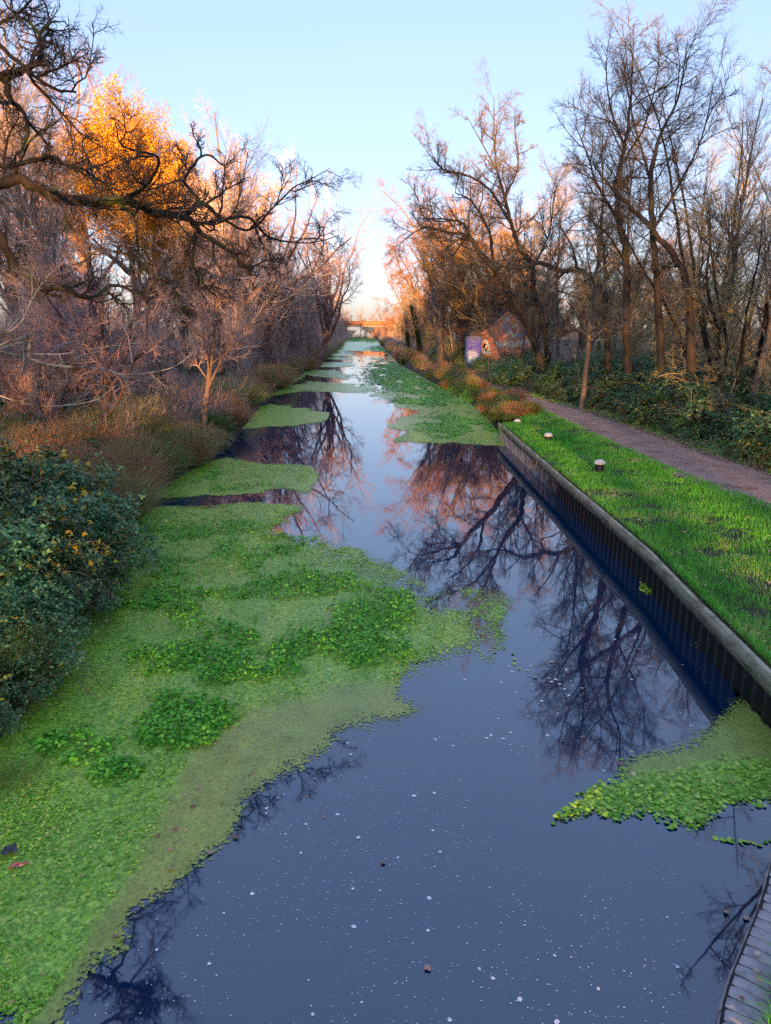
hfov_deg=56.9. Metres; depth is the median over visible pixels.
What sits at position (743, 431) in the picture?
bramble bush
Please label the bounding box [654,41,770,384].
tall tree
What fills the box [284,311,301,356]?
sapling clump
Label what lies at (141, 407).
grass tuft
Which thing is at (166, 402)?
grass tuft
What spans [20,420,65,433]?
grass tuft
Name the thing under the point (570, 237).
spreading tree
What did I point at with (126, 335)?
sapling clump
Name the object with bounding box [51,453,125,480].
grass tuft
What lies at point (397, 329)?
sapling clump
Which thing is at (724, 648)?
piled canal wall
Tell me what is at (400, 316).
spreading tree
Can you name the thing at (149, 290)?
tall tree
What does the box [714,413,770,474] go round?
bramble bush
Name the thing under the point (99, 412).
grass tuft
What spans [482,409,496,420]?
grass tuft
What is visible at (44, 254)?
tall tree
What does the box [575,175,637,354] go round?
tall tree
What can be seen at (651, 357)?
bramble bush
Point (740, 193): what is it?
tall tree
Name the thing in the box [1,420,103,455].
grass tuft
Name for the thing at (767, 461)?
bramble bush
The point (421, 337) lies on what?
sapling clump
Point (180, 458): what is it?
grass tuft
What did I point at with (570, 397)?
bramble bush
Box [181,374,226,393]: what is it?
grass tuft
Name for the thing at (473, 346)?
flat roofed annexe
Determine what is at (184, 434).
grass tuft
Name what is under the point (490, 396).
grass tuft
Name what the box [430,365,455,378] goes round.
grass tuft
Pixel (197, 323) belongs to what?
spreading tree
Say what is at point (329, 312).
spreading tree
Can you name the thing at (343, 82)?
sky
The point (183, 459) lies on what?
grass tuft
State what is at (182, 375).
bramble bush
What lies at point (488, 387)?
grass tuft
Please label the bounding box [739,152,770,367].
tall tree
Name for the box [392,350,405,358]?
grass tuft
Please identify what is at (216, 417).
grass tuft
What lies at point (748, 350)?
sapling clump
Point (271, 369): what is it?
grass tuft
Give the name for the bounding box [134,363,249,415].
bare shrub
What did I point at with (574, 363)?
bramble bush
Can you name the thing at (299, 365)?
grass tuft
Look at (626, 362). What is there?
nest tree
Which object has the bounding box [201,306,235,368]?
sapling clump
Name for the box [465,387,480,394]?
grass tuft
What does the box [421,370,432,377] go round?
grass tuft
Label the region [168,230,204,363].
tall tree
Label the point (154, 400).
grass tuft
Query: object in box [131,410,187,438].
grass tuft
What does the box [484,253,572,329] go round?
spreading tree
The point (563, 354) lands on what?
undergrowth
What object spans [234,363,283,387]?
grass tuft
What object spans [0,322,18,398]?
sapling clump
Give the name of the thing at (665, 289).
spreading tree
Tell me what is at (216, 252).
tall tree
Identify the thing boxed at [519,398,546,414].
grass tuft
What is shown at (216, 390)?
grass tuft
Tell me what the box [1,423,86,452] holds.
grass tuft
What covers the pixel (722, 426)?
bramble bush
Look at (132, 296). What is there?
spreading tree
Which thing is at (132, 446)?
grass tuft
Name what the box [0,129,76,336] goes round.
tall tree
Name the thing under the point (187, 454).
grass tuft
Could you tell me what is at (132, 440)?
grass tuft
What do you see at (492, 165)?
tall forked tree
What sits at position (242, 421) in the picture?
grass tuft
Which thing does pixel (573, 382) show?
bramble bush
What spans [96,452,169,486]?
grass tuft
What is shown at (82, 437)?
grass tuft
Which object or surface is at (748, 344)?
sapling clump
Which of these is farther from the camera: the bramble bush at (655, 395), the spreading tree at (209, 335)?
the spreading tree at (209, 335)
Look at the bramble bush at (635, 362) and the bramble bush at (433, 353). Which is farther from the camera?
the bramble bush at (433, 353)
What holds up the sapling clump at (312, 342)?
on the ground at (758, 584)
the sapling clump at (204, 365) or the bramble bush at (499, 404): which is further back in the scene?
the sapling clump at (204, 365)
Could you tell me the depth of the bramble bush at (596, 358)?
45.72 m
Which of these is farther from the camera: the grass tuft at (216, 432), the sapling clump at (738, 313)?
the sapling clump at (738, 313)
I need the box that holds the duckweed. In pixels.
[0,338,770,1023]
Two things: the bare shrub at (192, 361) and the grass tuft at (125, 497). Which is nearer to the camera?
the grass tuft at (125, 497)
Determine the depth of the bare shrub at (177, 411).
27.70 m
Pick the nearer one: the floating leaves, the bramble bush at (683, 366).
the floating leaves
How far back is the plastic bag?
6.69 m
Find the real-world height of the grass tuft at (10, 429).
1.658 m
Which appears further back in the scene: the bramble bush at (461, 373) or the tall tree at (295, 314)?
the tall tree at (295, 314)
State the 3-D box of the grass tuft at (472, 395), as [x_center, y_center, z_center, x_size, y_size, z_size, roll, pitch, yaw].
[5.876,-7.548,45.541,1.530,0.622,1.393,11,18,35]
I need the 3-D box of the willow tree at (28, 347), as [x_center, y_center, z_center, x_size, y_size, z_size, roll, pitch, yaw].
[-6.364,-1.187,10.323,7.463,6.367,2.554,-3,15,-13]
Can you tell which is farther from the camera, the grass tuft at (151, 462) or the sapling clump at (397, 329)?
the sapling clump at (397, 329)
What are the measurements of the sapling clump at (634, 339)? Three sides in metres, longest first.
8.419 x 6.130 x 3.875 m
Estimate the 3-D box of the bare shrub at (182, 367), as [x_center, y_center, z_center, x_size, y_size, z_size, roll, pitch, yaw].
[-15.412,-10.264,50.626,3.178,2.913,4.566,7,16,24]
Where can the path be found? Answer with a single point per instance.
(715, 465)
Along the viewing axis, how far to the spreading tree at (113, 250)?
70.58 m
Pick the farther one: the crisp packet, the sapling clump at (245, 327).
the sapling clump at (245, 327)
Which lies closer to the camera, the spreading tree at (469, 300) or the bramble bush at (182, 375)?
the bramble bush at (182, 375)
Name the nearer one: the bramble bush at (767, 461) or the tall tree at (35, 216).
the bramble bush at (767, 461)
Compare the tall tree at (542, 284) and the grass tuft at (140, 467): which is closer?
the grass tuft at (140, 467)
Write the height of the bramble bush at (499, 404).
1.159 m
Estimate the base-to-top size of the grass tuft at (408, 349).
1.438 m
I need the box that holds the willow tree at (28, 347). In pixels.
[0,222,202,413]
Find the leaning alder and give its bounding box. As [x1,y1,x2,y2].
[379,146,573,378]
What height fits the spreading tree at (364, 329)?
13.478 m
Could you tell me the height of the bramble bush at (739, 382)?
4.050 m
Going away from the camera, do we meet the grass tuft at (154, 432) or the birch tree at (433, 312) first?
the grass tuft at (154, 432)
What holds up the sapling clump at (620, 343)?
on the ground at (758, 584)
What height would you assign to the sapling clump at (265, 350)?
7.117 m
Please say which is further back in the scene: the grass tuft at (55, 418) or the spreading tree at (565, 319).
the spreading tree at (565, 319)
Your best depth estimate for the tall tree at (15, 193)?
42.62 m
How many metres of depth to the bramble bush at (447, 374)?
57.31 m
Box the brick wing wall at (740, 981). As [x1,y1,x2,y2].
[716,851,770,1023]
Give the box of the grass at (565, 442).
[445,384,770,1023]
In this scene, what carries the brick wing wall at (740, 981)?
on the ground at (758, 584)
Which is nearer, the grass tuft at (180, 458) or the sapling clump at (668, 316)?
the grass tuft at (180, 458)
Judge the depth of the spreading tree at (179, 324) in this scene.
85.90 m
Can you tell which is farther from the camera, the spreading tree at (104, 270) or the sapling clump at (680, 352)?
the spreading tree at (104, 270)
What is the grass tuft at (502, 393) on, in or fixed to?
on the ground at (758, 584)
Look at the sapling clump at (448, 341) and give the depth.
86.23 m
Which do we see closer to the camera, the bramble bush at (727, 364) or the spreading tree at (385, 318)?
the bramble bush at (727, 364)
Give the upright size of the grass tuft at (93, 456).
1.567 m
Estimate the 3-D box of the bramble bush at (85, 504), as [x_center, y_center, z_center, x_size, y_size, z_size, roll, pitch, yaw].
[-6.547,0.253,14.063,4.470,2.546,4.418,-5,15,-17]
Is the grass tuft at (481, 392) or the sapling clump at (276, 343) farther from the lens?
the sapling clump at (276, 343)
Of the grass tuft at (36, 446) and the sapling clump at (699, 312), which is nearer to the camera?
the grass tuft at (36, 446)
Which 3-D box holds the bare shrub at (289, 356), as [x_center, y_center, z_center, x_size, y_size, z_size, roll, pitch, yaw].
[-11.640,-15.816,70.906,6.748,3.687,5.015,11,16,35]
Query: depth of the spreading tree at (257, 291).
53.93 m
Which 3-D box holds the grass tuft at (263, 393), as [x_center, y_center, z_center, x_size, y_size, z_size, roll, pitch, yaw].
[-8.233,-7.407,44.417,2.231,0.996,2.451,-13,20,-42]
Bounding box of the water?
[0,331,770,1023]
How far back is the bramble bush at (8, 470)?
13.17 m
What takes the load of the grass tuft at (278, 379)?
on the ground at (758, 584)
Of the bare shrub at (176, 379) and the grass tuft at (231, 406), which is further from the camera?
the bare shrub at (176, 379)
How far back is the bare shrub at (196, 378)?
40.57 m
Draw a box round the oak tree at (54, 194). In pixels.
[0,0,363,331]
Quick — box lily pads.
[479,578,770,846]
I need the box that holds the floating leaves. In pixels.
[112,661,758,970]
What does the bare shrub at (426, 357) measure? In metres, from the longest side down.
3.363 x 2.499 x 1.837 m
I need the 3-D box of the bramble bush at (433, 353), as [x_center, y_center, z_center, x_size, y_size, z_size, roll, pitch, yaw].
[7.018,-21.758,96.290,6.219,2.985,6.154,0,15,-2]
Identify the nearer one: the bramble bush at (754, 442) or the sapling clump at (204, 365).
the bramble bush at (754, 442)
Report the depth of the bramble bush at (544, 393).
43.03 m
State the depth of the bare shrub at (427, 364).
73.35 m
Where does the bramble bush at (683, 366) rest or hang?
on the ground at (758, 584)
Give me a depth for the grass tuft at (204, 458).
24.70 m
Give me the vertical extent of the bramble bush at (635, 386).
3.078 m
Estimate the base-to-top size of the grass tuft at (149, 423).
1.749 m
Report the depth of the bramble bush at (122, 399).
31.70 m
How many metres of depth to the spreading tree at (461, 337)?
91.23 m
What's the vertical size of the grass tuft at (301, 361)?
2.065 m
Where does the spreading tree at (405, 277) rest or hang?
on the ground at (758, 584)
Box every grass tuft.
[0,407,46,434]
[0,413,56,452]
[0,431,35,451]
[0,433,56,457]
[1,420,49,433]
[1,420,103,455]
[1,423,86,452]
[2,437,81,462]
[6,436,107,466]
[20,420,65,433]
[23,413,122,448]
[28,408,90,429]
[35,440,145,477]
[41,402,146,438]
[45,425,116,452]
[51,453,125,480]
[53,442,113,463]
[59,402,147,422]
[81,457,190,529]
[84,460,144,498]
[86,422,138,438]
[86,478,138,499]
[88,443,122,460]
[89,404,182,444]
[90,441,192,482]
[91,431,182,476]
[93,484,139,518]
[93,485,144,520]
[96,427,175,453]
[96,428,151,449]
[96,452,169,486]
[106,433,203,477]
[106,464,181,497]
[109,431,165,446]
[112,393,170,418]
[117,391,187,414]
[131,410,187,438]
[135,424,180,442]
[142,392,183,412]
[143,407,199,437]
[149,419,235,461]
[155,391,198,400]
[162,435,225,465]
[165,446,192,468]
[167,424,220,439]
[170,446,198,464]
[177,422,239,446]
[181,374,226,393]
[188,407,235,427]
[191,374,248,404]
[191,379,243,398]
[194,390,250,413]
[207,416,240,432]
[208,398,246,414]
[208,400,258,427]
[209,391,244,400]
[210,391,252,402]
[216,375,254,389]
[230,381,277,405]
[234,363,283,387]
[235,372,269,383]
[242,365,292,387]
[243,376,282,393]
[247,362,287,384]
[247,386,270,400]
[250,360,287,379]
[269,368,297,388]
[272,363,303,377]
[276,368,302,382]
[283,360,303,371]
[285,353,310,368]
[292,360,306,371]
[303,355,322,369]
[312,350,329,358]
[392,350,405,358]
[397,356,410,363]
[399,346,413,352]
[407,350,422,357]
[415,358,430,367]
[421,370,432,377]
[429,359,455,368]
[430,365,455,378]
[436,378,449,387]
[450,364,474,372]
[455,375,484,386]
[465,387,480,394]
[467,383,480,389]
[468,390,479,398]
[471,401,490,413]
[473,397,494,408]
[474,380,491,387]
[474,388,493,397]
[474,389,501,402]
[481,385,499,392]
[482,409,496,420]
[483,412,504,423]
[484,399,505,409]
[486,401,514,415]
[493,389,513,399]
[499,400,534,415]
[499,413,522,421]
[500,387,532,400]
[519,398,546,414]
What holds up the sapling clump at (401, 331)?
on the ground at (758, 584)
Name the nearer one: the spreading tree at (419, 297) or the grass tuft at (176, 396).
the grass tuft at (176, 396)
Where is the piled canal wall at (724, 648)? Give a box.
[498,423,770,728]
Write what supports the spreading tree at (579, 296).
on the ground at (758, 584)
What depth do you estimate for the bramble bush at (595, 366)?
43.62 m
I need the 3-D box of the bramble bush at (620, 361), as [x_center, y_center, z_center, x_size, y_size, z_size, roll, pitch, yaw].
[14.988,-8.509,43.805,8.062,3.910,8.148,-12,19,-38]
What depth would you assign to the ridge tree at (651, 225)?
25.94 m
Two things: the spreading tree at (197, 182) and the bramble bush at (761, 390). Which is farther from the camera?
the spreading tree at (197, 182)
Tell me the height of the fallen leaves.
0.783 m
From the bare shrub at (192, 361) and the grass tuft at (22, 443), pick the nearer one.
the grass tuft at (22, 443)
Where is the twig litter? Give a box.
[0,539,418,1000]
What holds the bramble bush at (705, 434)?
on the ground at (758, 584)
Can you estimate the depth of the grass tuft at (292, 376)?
58.22 m
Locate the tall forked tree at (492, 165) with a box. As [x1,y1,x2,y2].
[408,55,593,370]
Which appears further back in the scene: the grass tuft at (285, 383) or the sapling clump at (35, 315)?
the grass tuft at (285, 383)
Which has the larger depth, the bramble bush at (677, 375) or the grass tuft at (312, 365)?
the grass tuft at (312, 365)
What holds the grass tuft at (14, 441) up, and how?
on the ground at (758, 584)
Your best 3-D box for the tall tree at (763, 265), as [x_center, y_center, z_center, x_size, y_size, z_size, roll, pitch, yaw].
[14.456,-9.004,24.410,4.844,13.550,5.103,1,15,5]
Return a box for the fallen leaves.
[475,378,770,1000]
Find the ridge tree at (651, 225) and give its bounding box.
[551,0,752,371]
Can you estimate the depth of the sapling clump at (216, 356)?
55.41 m
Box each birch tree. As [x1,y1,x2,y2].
[418,258,446,335]
[433,254,460,352]
[558,261,586,364]
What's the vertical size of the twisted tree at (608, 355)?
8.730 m
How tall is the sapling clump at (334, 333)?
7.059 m
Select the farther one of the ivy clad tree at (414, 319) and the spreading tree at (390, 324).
the spreading tree at (390, 324)
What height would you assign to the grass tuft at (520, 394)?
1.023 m
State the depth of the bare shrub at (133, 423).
23.97 m
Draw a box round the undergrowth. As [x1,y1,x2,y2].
[15,334,770,467]
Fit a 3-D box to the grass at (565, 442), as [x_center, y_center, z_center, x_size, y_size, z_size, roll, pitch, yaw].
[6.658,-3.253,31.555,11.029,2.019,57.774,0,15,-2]
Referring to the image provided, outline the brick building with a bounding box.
[469,309,533,361]
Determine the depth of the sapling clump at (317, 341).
96.93 m
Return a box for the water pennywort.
[0,430,770,1023]
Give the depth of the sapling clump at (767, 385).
24.98 m
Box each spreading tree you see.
[0,33,167,301]
[11,232,185,431]
[17,236,119,325]
[27,252,195,418]
[28,22,230,362]
[73,90,302,331]
[108,264,163,333]
[154,288,193,357]
[171,278,223,338]
[180,277,223,347]
[181,117,360,351]
[203,171,350,367]
[234,256,315,347]
[272,203,376,366]
[276,280,317,354]
[342,309,351,325]
[355,311,376,337]
[358,167,528,362]
[372,226,441,335]
[378,307,399,325]
[380,303,403,339]
[382,310,401,335]
[389,289,449,348]
[399,170,517,348]
[406,162,588,322]
[417,293,467,337]
[452,295,489,337]
[457,279,520,336]
[473,251,564,332]
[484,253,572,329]
[498,179,590,353]
[534,263,621,357]
[537,268,600,356]
[553,294,582,343]
[563,260,649,352]
[581,265,680,343]
[593,239,679,354]
[600,229,702,355]
[622,209,751,360]
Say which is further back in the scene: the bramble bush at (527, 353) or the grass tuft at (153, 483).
the bramble bush at (527, 353)
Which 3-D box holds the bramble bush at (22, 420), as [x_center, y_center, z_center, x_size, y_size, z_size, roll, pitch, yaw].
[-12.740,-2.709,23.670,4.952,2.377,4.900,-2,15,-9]
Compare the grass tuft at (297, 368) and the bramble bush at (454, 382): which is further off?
the grass tuft at (297, 368)
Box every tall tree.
[0,0,76,391]
[0,31,71,376]
[0,37,85,342]
[0,70,90,327]
[0,113,32,313]
[0,126,89,330]
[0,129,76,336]
[17,178,87,308]
[60,168,119,315]
[126,239,161,350]
[149,105,287,433]
[162,181,218,340]
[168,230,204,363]
[214,181,258,306]
[247,218,280,314]
[280,216,321,345]
[294,256,315,317]
[305,257,322,343]
[308,230,335,325]
[357,305,365,335]
[374,303,383,325]
[422,272,444,326]
[464,189,505,309]
[479,203,522,311]
[514,194,555,357]
[517,163,577,345]
[529,164,586,360]
[558,76,672,409]
[569,62,674,370]
[572,165,643,361]
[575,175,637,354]
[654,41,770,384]
[666,206,708,311]
[668,95,746,349]
[688,62,770,381]
[704,112,770,311]
[731,120,770,410]
[733,207,770,311]
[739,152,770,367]
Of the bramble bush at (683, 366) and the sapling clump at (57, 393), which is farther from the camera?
the bramble bush at (683, 366)
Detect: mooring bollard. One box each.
[544,433,552,439]
[594,459,605,472]
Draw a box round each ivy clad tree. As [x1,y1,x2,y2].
[396,294,409,348]
[400,275,427,352]
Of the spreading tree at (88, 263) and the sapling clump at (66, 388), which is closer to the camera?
the sapling clump at (66, 388)
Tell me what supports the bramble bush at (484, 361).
on the ground at (758, 584)
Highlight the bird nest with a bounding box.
[611,176,625,189]
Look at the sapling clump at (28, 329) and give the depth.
39.00 m
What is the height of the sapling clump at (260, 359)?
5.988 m
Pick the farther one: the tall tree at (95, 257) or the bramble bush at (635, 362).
the tall tree at (95, 257)
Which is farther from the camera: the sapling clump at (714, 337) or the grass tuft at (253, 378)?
the grass tuft at (253, 378)
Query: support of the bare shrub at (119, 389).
on the ground at (758, 584)
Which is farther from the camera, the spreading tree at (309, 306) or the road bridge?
the road bridge
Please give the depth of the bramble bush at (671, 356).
41.88 m
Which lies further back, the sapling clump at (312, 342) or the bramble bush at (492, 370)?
the sapling clump at (312, 342)
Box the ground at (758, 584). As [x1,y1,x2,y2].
[0,328,770,738]
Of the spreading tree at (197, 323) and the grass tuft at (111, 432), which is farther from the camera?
the spreading tree at (197, 323)
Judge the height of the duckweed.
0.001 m
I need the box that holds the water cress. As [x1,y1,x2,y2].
[30,338,496,785]
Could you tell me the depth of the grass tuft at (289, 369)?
59.95 m
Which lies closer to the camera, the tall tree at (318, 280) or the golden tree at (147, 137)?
the golden tree at (147, 137)
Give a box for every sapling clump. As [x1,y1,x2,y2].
[0,276,64,398]
[0,279,47,401]
[0,292,18,390]
[0,314,58,428]
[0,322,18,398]
[2,296,75,422]
[3,296,55,375]
[27,250,104,425]
[37,281,114,419]
[66,289,107,364]
[110,314,142,369]
[111,308,158,400]
[111,329,137,382]
[120,278,183,399]
[135,322,167,372]
[136,322,161,386]
[189,317,217,380]
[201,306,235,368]
[207,298,248,370]
[210,311,244,370]
[217,288,260,376]
[218,308,256,385]
[232,307,265,372]
[244,303,267,363]
[247,302,279,369]
[252,312,285,364]
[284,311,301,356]
[286,320,298,357]
[297,308,315,357]
[298,303,324,352]
[301,320,316,354]
[316,324,324,343]
[331,324,340,340]
[338,320,345,337]
[394,319,400,337]
[396,315,409,342]
[404,308,426,348]
[414,306,429,349]
[424,312,436,349]
[436,311,454,360]
[453,311,469,349]
[469,282,498,333]
[511,284,553,352]
[578,272,663,361]
[596,270,672,359]
[637,258,702,363]
[651,280,684,358]
[666,286,712,364]
[677,269,730,354]
[695,287,745,363]
[696,243,770,360]
[721,297,762,364]
[728,302,770,367]
[739,295,770,403]
[743,295,770,412]
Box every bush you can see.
[0,393,56,432]
[0,397,70,421]
[0,401,131,558]
[0,422,150,536]
[0,471,157,636]
[0,496,158,635]
[0,543,143,668]
[0,586,124,708]
[0,614,77,686]
[0,649,65,734]
[2,452,171,588]
[6,383,91,423]
[98,390,148,408]
[157,370,195,384]
[175,355,203,379]
[202,367,234,378]
[207,425,237,446]
[422,342,456,357]
[425,340,457,354]
[438,368,468,380]
[444,341,464,363]
[444,370,473,382]
[445,372,470,386]
[451,378,471,390]
[460,353,532,381]
[464,351,501,371]
[476,354,537,385]
[482,395,517,413]
[494,351,519,367]
[495,391,528,403]
[500,355,537,383]
[500,386,527,395]
[501,351,577,386]
[511,352,538,370]
[514,345,552,362]
[521,360,580,397]
[523,362,609,402]
[527,354,618,390]
[534,386,556,395]
[543,355,573,365]
[549,390,562,399]
[550,384,590,402]
[551,349,634,372]
[553,349,681,405]
[556,354,639,377]
[563,353,737,421]
[573,346,634,360]
[577,345,654,375]
[578,389,615,408]
[580,359,623,383]
[583,368,729,427]
[595,395,621,410]
[598,371,685,410]
[601,349,648,366]
[601,351,702,400]
[605,351,769,386]
[606,353,770,408]
[609,400,630,414]
[615,367,765,435]
[617,348,703,366]
[627,359,736,396]
[631,349,684,369]
[631,361,770,439]
[639,346,748,378]
[652,413,700,434]
[658,354,749,371]
[658,364,768,436]
[677,420,721,441]
[680,394,770,461]
[695,369,770,434]
[699,383,768,442]
[706,386,770,465]
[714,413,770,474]
[719,427,770,463]
[731,401,770,471]
[743,438,770,466]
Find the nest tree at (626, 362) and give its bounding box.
[541,0,710,373]
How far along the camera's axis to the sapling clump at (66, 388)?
28.40 m
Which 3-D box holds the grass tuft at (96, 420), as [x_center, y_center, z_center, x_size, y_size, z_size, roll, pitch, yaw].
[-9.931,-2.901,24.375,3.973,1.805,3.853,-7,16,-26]
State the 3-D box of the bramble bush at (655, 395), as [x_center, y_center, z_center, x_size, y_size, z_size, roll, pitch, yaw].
[12.896,-4.733,30.537,6.627,3.180,6.557,-10,18,-33]
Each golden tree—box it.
[13,73,233,344]
[122,132,242,363]
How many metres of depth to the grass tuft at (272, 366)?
57.10 m
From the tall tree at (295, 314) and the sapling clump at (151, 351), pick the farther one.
the tall tree at (295, 314)
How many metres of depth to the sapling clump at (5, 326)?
42.50 m
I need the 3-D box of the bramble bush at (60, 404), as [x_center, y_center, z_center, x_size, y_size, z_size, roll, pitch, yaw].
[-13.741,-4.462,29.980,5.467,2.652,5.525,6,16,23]
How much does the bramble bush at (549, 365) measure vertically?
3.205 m
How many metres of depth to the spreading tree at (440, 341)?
81.54 m
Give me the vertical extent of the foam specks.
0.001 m
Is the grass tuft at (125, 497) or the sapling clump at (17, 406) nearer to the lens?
the grass tuft at (125, 497)
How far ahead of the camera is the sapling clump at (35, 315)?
29.76 m
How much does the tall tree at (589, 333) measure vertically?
16.031 m
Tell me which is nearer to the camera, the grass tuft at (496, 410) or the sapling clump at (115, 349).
the grass tuft at (496, 410)
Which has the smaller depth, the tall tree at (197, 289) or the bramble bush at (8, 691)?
the bramble bush at (8, 691)
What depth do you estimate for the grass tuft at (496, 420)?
34.87 m
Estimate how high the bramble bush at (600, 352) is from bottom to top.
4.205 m
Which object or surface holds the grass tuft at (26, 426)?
on the ground at (758, 584)
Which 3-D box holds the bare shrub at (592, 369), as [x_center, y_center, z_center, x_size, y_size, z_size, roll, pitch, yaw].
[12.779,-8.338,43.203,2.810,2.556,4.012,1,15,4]
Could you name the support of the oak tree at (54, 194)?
on the ground at (758, 584)
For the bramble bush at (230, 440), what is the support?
on the ground at (758, 584)
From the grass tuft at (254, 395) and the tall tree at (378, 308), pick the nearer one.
the grass tuft at (254, 395)
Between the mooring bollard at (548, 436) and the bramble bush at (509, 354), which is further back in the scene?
the bramble bush at (509, 354)
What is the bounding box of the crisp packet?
[8,861,28,869]
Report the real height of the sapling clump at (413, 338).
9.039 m
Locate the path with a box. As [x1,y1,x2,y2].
[431,359,770,507]
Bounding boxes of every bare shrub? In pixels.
[0,376,59,421]
[50,377,135,401]
[67,398,150,445]
[79,378,186,427]
[113,371,160,400]
[123,362,201,396]
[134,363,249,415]
[145,368,234,416]
[151,392,210,431]
[156,355,199,376]
[170,345,219,370]
[174,368,230,388]
[203,369,258,393]
[263,337,300,364]
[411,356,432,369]
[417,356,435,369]
[419,350,438,361]
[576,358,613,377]
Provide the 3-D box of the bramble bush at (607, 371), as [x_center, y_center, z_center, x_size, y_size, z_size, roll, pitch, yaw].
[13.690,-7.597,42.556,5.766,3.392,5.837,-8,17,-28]
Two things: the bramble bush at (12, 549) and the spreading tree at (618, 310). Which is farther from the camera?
the spreading tree at (618, 310)
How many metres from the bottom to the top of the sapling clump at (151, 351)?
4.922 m
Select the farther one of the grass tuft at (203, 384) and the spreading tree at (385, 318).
the spreading tree at (385, 318)
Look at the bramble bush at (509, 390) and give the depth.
41.89 m
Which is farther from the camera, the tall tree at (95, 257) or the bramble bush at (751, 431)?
the tall tree at (95, 257)
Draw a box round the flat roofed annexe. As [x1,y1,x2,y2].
[464,334,481,368]
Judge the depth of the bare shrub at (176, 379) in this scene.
40.12 m
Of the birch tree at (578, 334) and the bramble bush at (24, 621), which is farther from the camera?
the birch tree at (578, 334)
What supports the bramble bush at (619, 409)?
on the ground at (758, 584)
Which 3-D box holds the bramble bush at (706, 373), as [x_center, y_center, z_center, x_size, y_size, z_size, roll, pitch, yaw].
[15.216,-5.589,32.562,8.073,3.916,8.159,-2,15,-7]
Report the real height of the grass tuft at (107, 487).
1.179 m
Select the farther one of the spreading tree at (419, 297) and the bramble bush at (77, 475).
the spreading tree at (419, 297)
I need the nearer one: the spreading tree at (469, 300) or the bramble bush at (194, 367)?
the bramble bush at (194, 367)
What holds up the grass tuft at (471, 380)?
on the ground at (758, 584)
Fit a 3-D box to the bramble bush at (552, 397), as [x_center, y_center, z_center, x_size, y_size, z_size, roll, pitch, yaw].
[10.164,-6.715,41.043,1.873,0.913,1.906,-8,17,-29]
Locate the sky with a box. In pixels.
[0,0,770,330]
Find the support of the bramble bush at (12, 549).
on the ground at (758, 584)
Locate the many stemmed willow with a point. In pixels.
(716, 377)
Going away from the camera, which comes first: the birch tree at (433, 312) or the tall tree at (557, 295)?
the tall tree at (557, 295)
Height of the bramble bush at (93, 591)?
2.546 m
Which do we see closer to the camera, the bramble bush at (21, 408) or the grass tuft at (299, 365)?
the bramble bush at (21, 408)
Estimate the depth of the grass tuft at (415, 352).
96.36 m
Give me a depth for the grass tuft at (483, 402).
40.38 m
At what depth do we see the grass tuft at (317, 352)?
95.73 m
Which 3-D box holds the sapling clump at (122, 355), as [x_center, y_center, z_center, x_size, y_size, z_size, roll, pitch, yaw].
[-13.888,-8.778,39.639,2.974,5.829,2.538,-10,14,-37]
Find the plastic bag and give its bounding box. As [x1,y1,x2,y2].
[0,842,17,854]
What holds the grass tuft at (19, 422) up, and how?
on the ground at (758, 584)
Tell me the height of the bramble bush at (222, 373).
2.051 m
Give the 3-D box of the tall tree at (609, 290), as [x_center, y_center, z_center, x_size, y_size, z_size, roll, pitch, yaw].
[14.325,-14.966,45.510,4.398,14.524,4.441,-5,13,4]
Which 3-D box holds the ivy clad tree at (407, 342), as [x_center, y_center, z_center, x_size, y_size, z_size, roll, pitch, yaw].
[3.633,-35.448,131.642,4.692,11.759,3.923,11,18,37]
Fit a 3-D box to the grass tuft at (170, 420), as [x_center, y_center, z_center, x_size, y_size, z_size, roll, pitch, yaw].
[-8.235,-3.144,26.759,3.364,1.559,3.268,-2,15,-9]
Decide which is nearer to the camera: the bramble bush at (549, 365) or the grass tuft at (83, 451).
the grass tuft at (83, 451)
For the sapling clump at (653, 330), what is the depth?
42.93 m
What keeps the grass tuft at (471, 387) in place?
on the ground at (758, 584)
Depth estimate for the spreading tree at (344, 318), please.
313.12 m
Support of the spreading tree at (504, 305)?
on the ground at (758, 584)
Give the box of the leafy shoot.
[33,439,98,467]
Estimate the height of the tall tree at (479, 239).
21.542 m
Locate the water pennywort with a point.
(4, 982)
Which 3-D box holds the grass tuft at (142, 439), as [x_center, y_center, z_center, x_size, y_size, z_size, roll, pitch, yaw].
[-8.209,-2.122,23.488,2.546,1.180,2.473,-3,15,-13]
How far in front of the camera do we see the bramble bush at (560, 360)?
54.29 m
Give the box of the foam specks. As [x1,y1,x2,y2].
[67,621,768,1023]
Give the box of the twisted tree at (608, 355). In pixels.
[466,199,646,371]
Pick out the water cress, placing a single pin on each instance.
(455, 425)
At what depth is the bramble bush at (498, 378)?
51.45 m
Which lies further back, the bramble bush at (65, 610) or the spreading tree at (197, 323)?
the spreading tree at (197, 323)
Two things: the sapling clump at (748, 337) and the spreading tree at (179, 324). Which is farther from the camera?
the spreading tree at (179, 324)
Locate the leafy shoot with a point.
(88, 455)
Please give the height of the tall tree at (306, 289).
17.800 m
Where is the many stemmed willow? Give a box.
[587,48,770,414]
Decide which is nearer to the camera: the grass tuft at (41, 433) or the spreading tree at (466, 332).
the grass tuft at (41, 433)
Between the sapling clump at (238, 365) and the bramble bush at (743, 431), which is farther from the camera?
the sapling clump at (238, 365)
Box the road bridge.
[319,321,398,338]
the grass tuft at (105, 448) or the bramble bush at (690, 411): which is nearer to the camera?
the grass tuft at (105, 448)
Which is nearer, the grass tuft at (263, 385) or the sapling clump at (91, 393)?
the sapling clump at (91, 393)

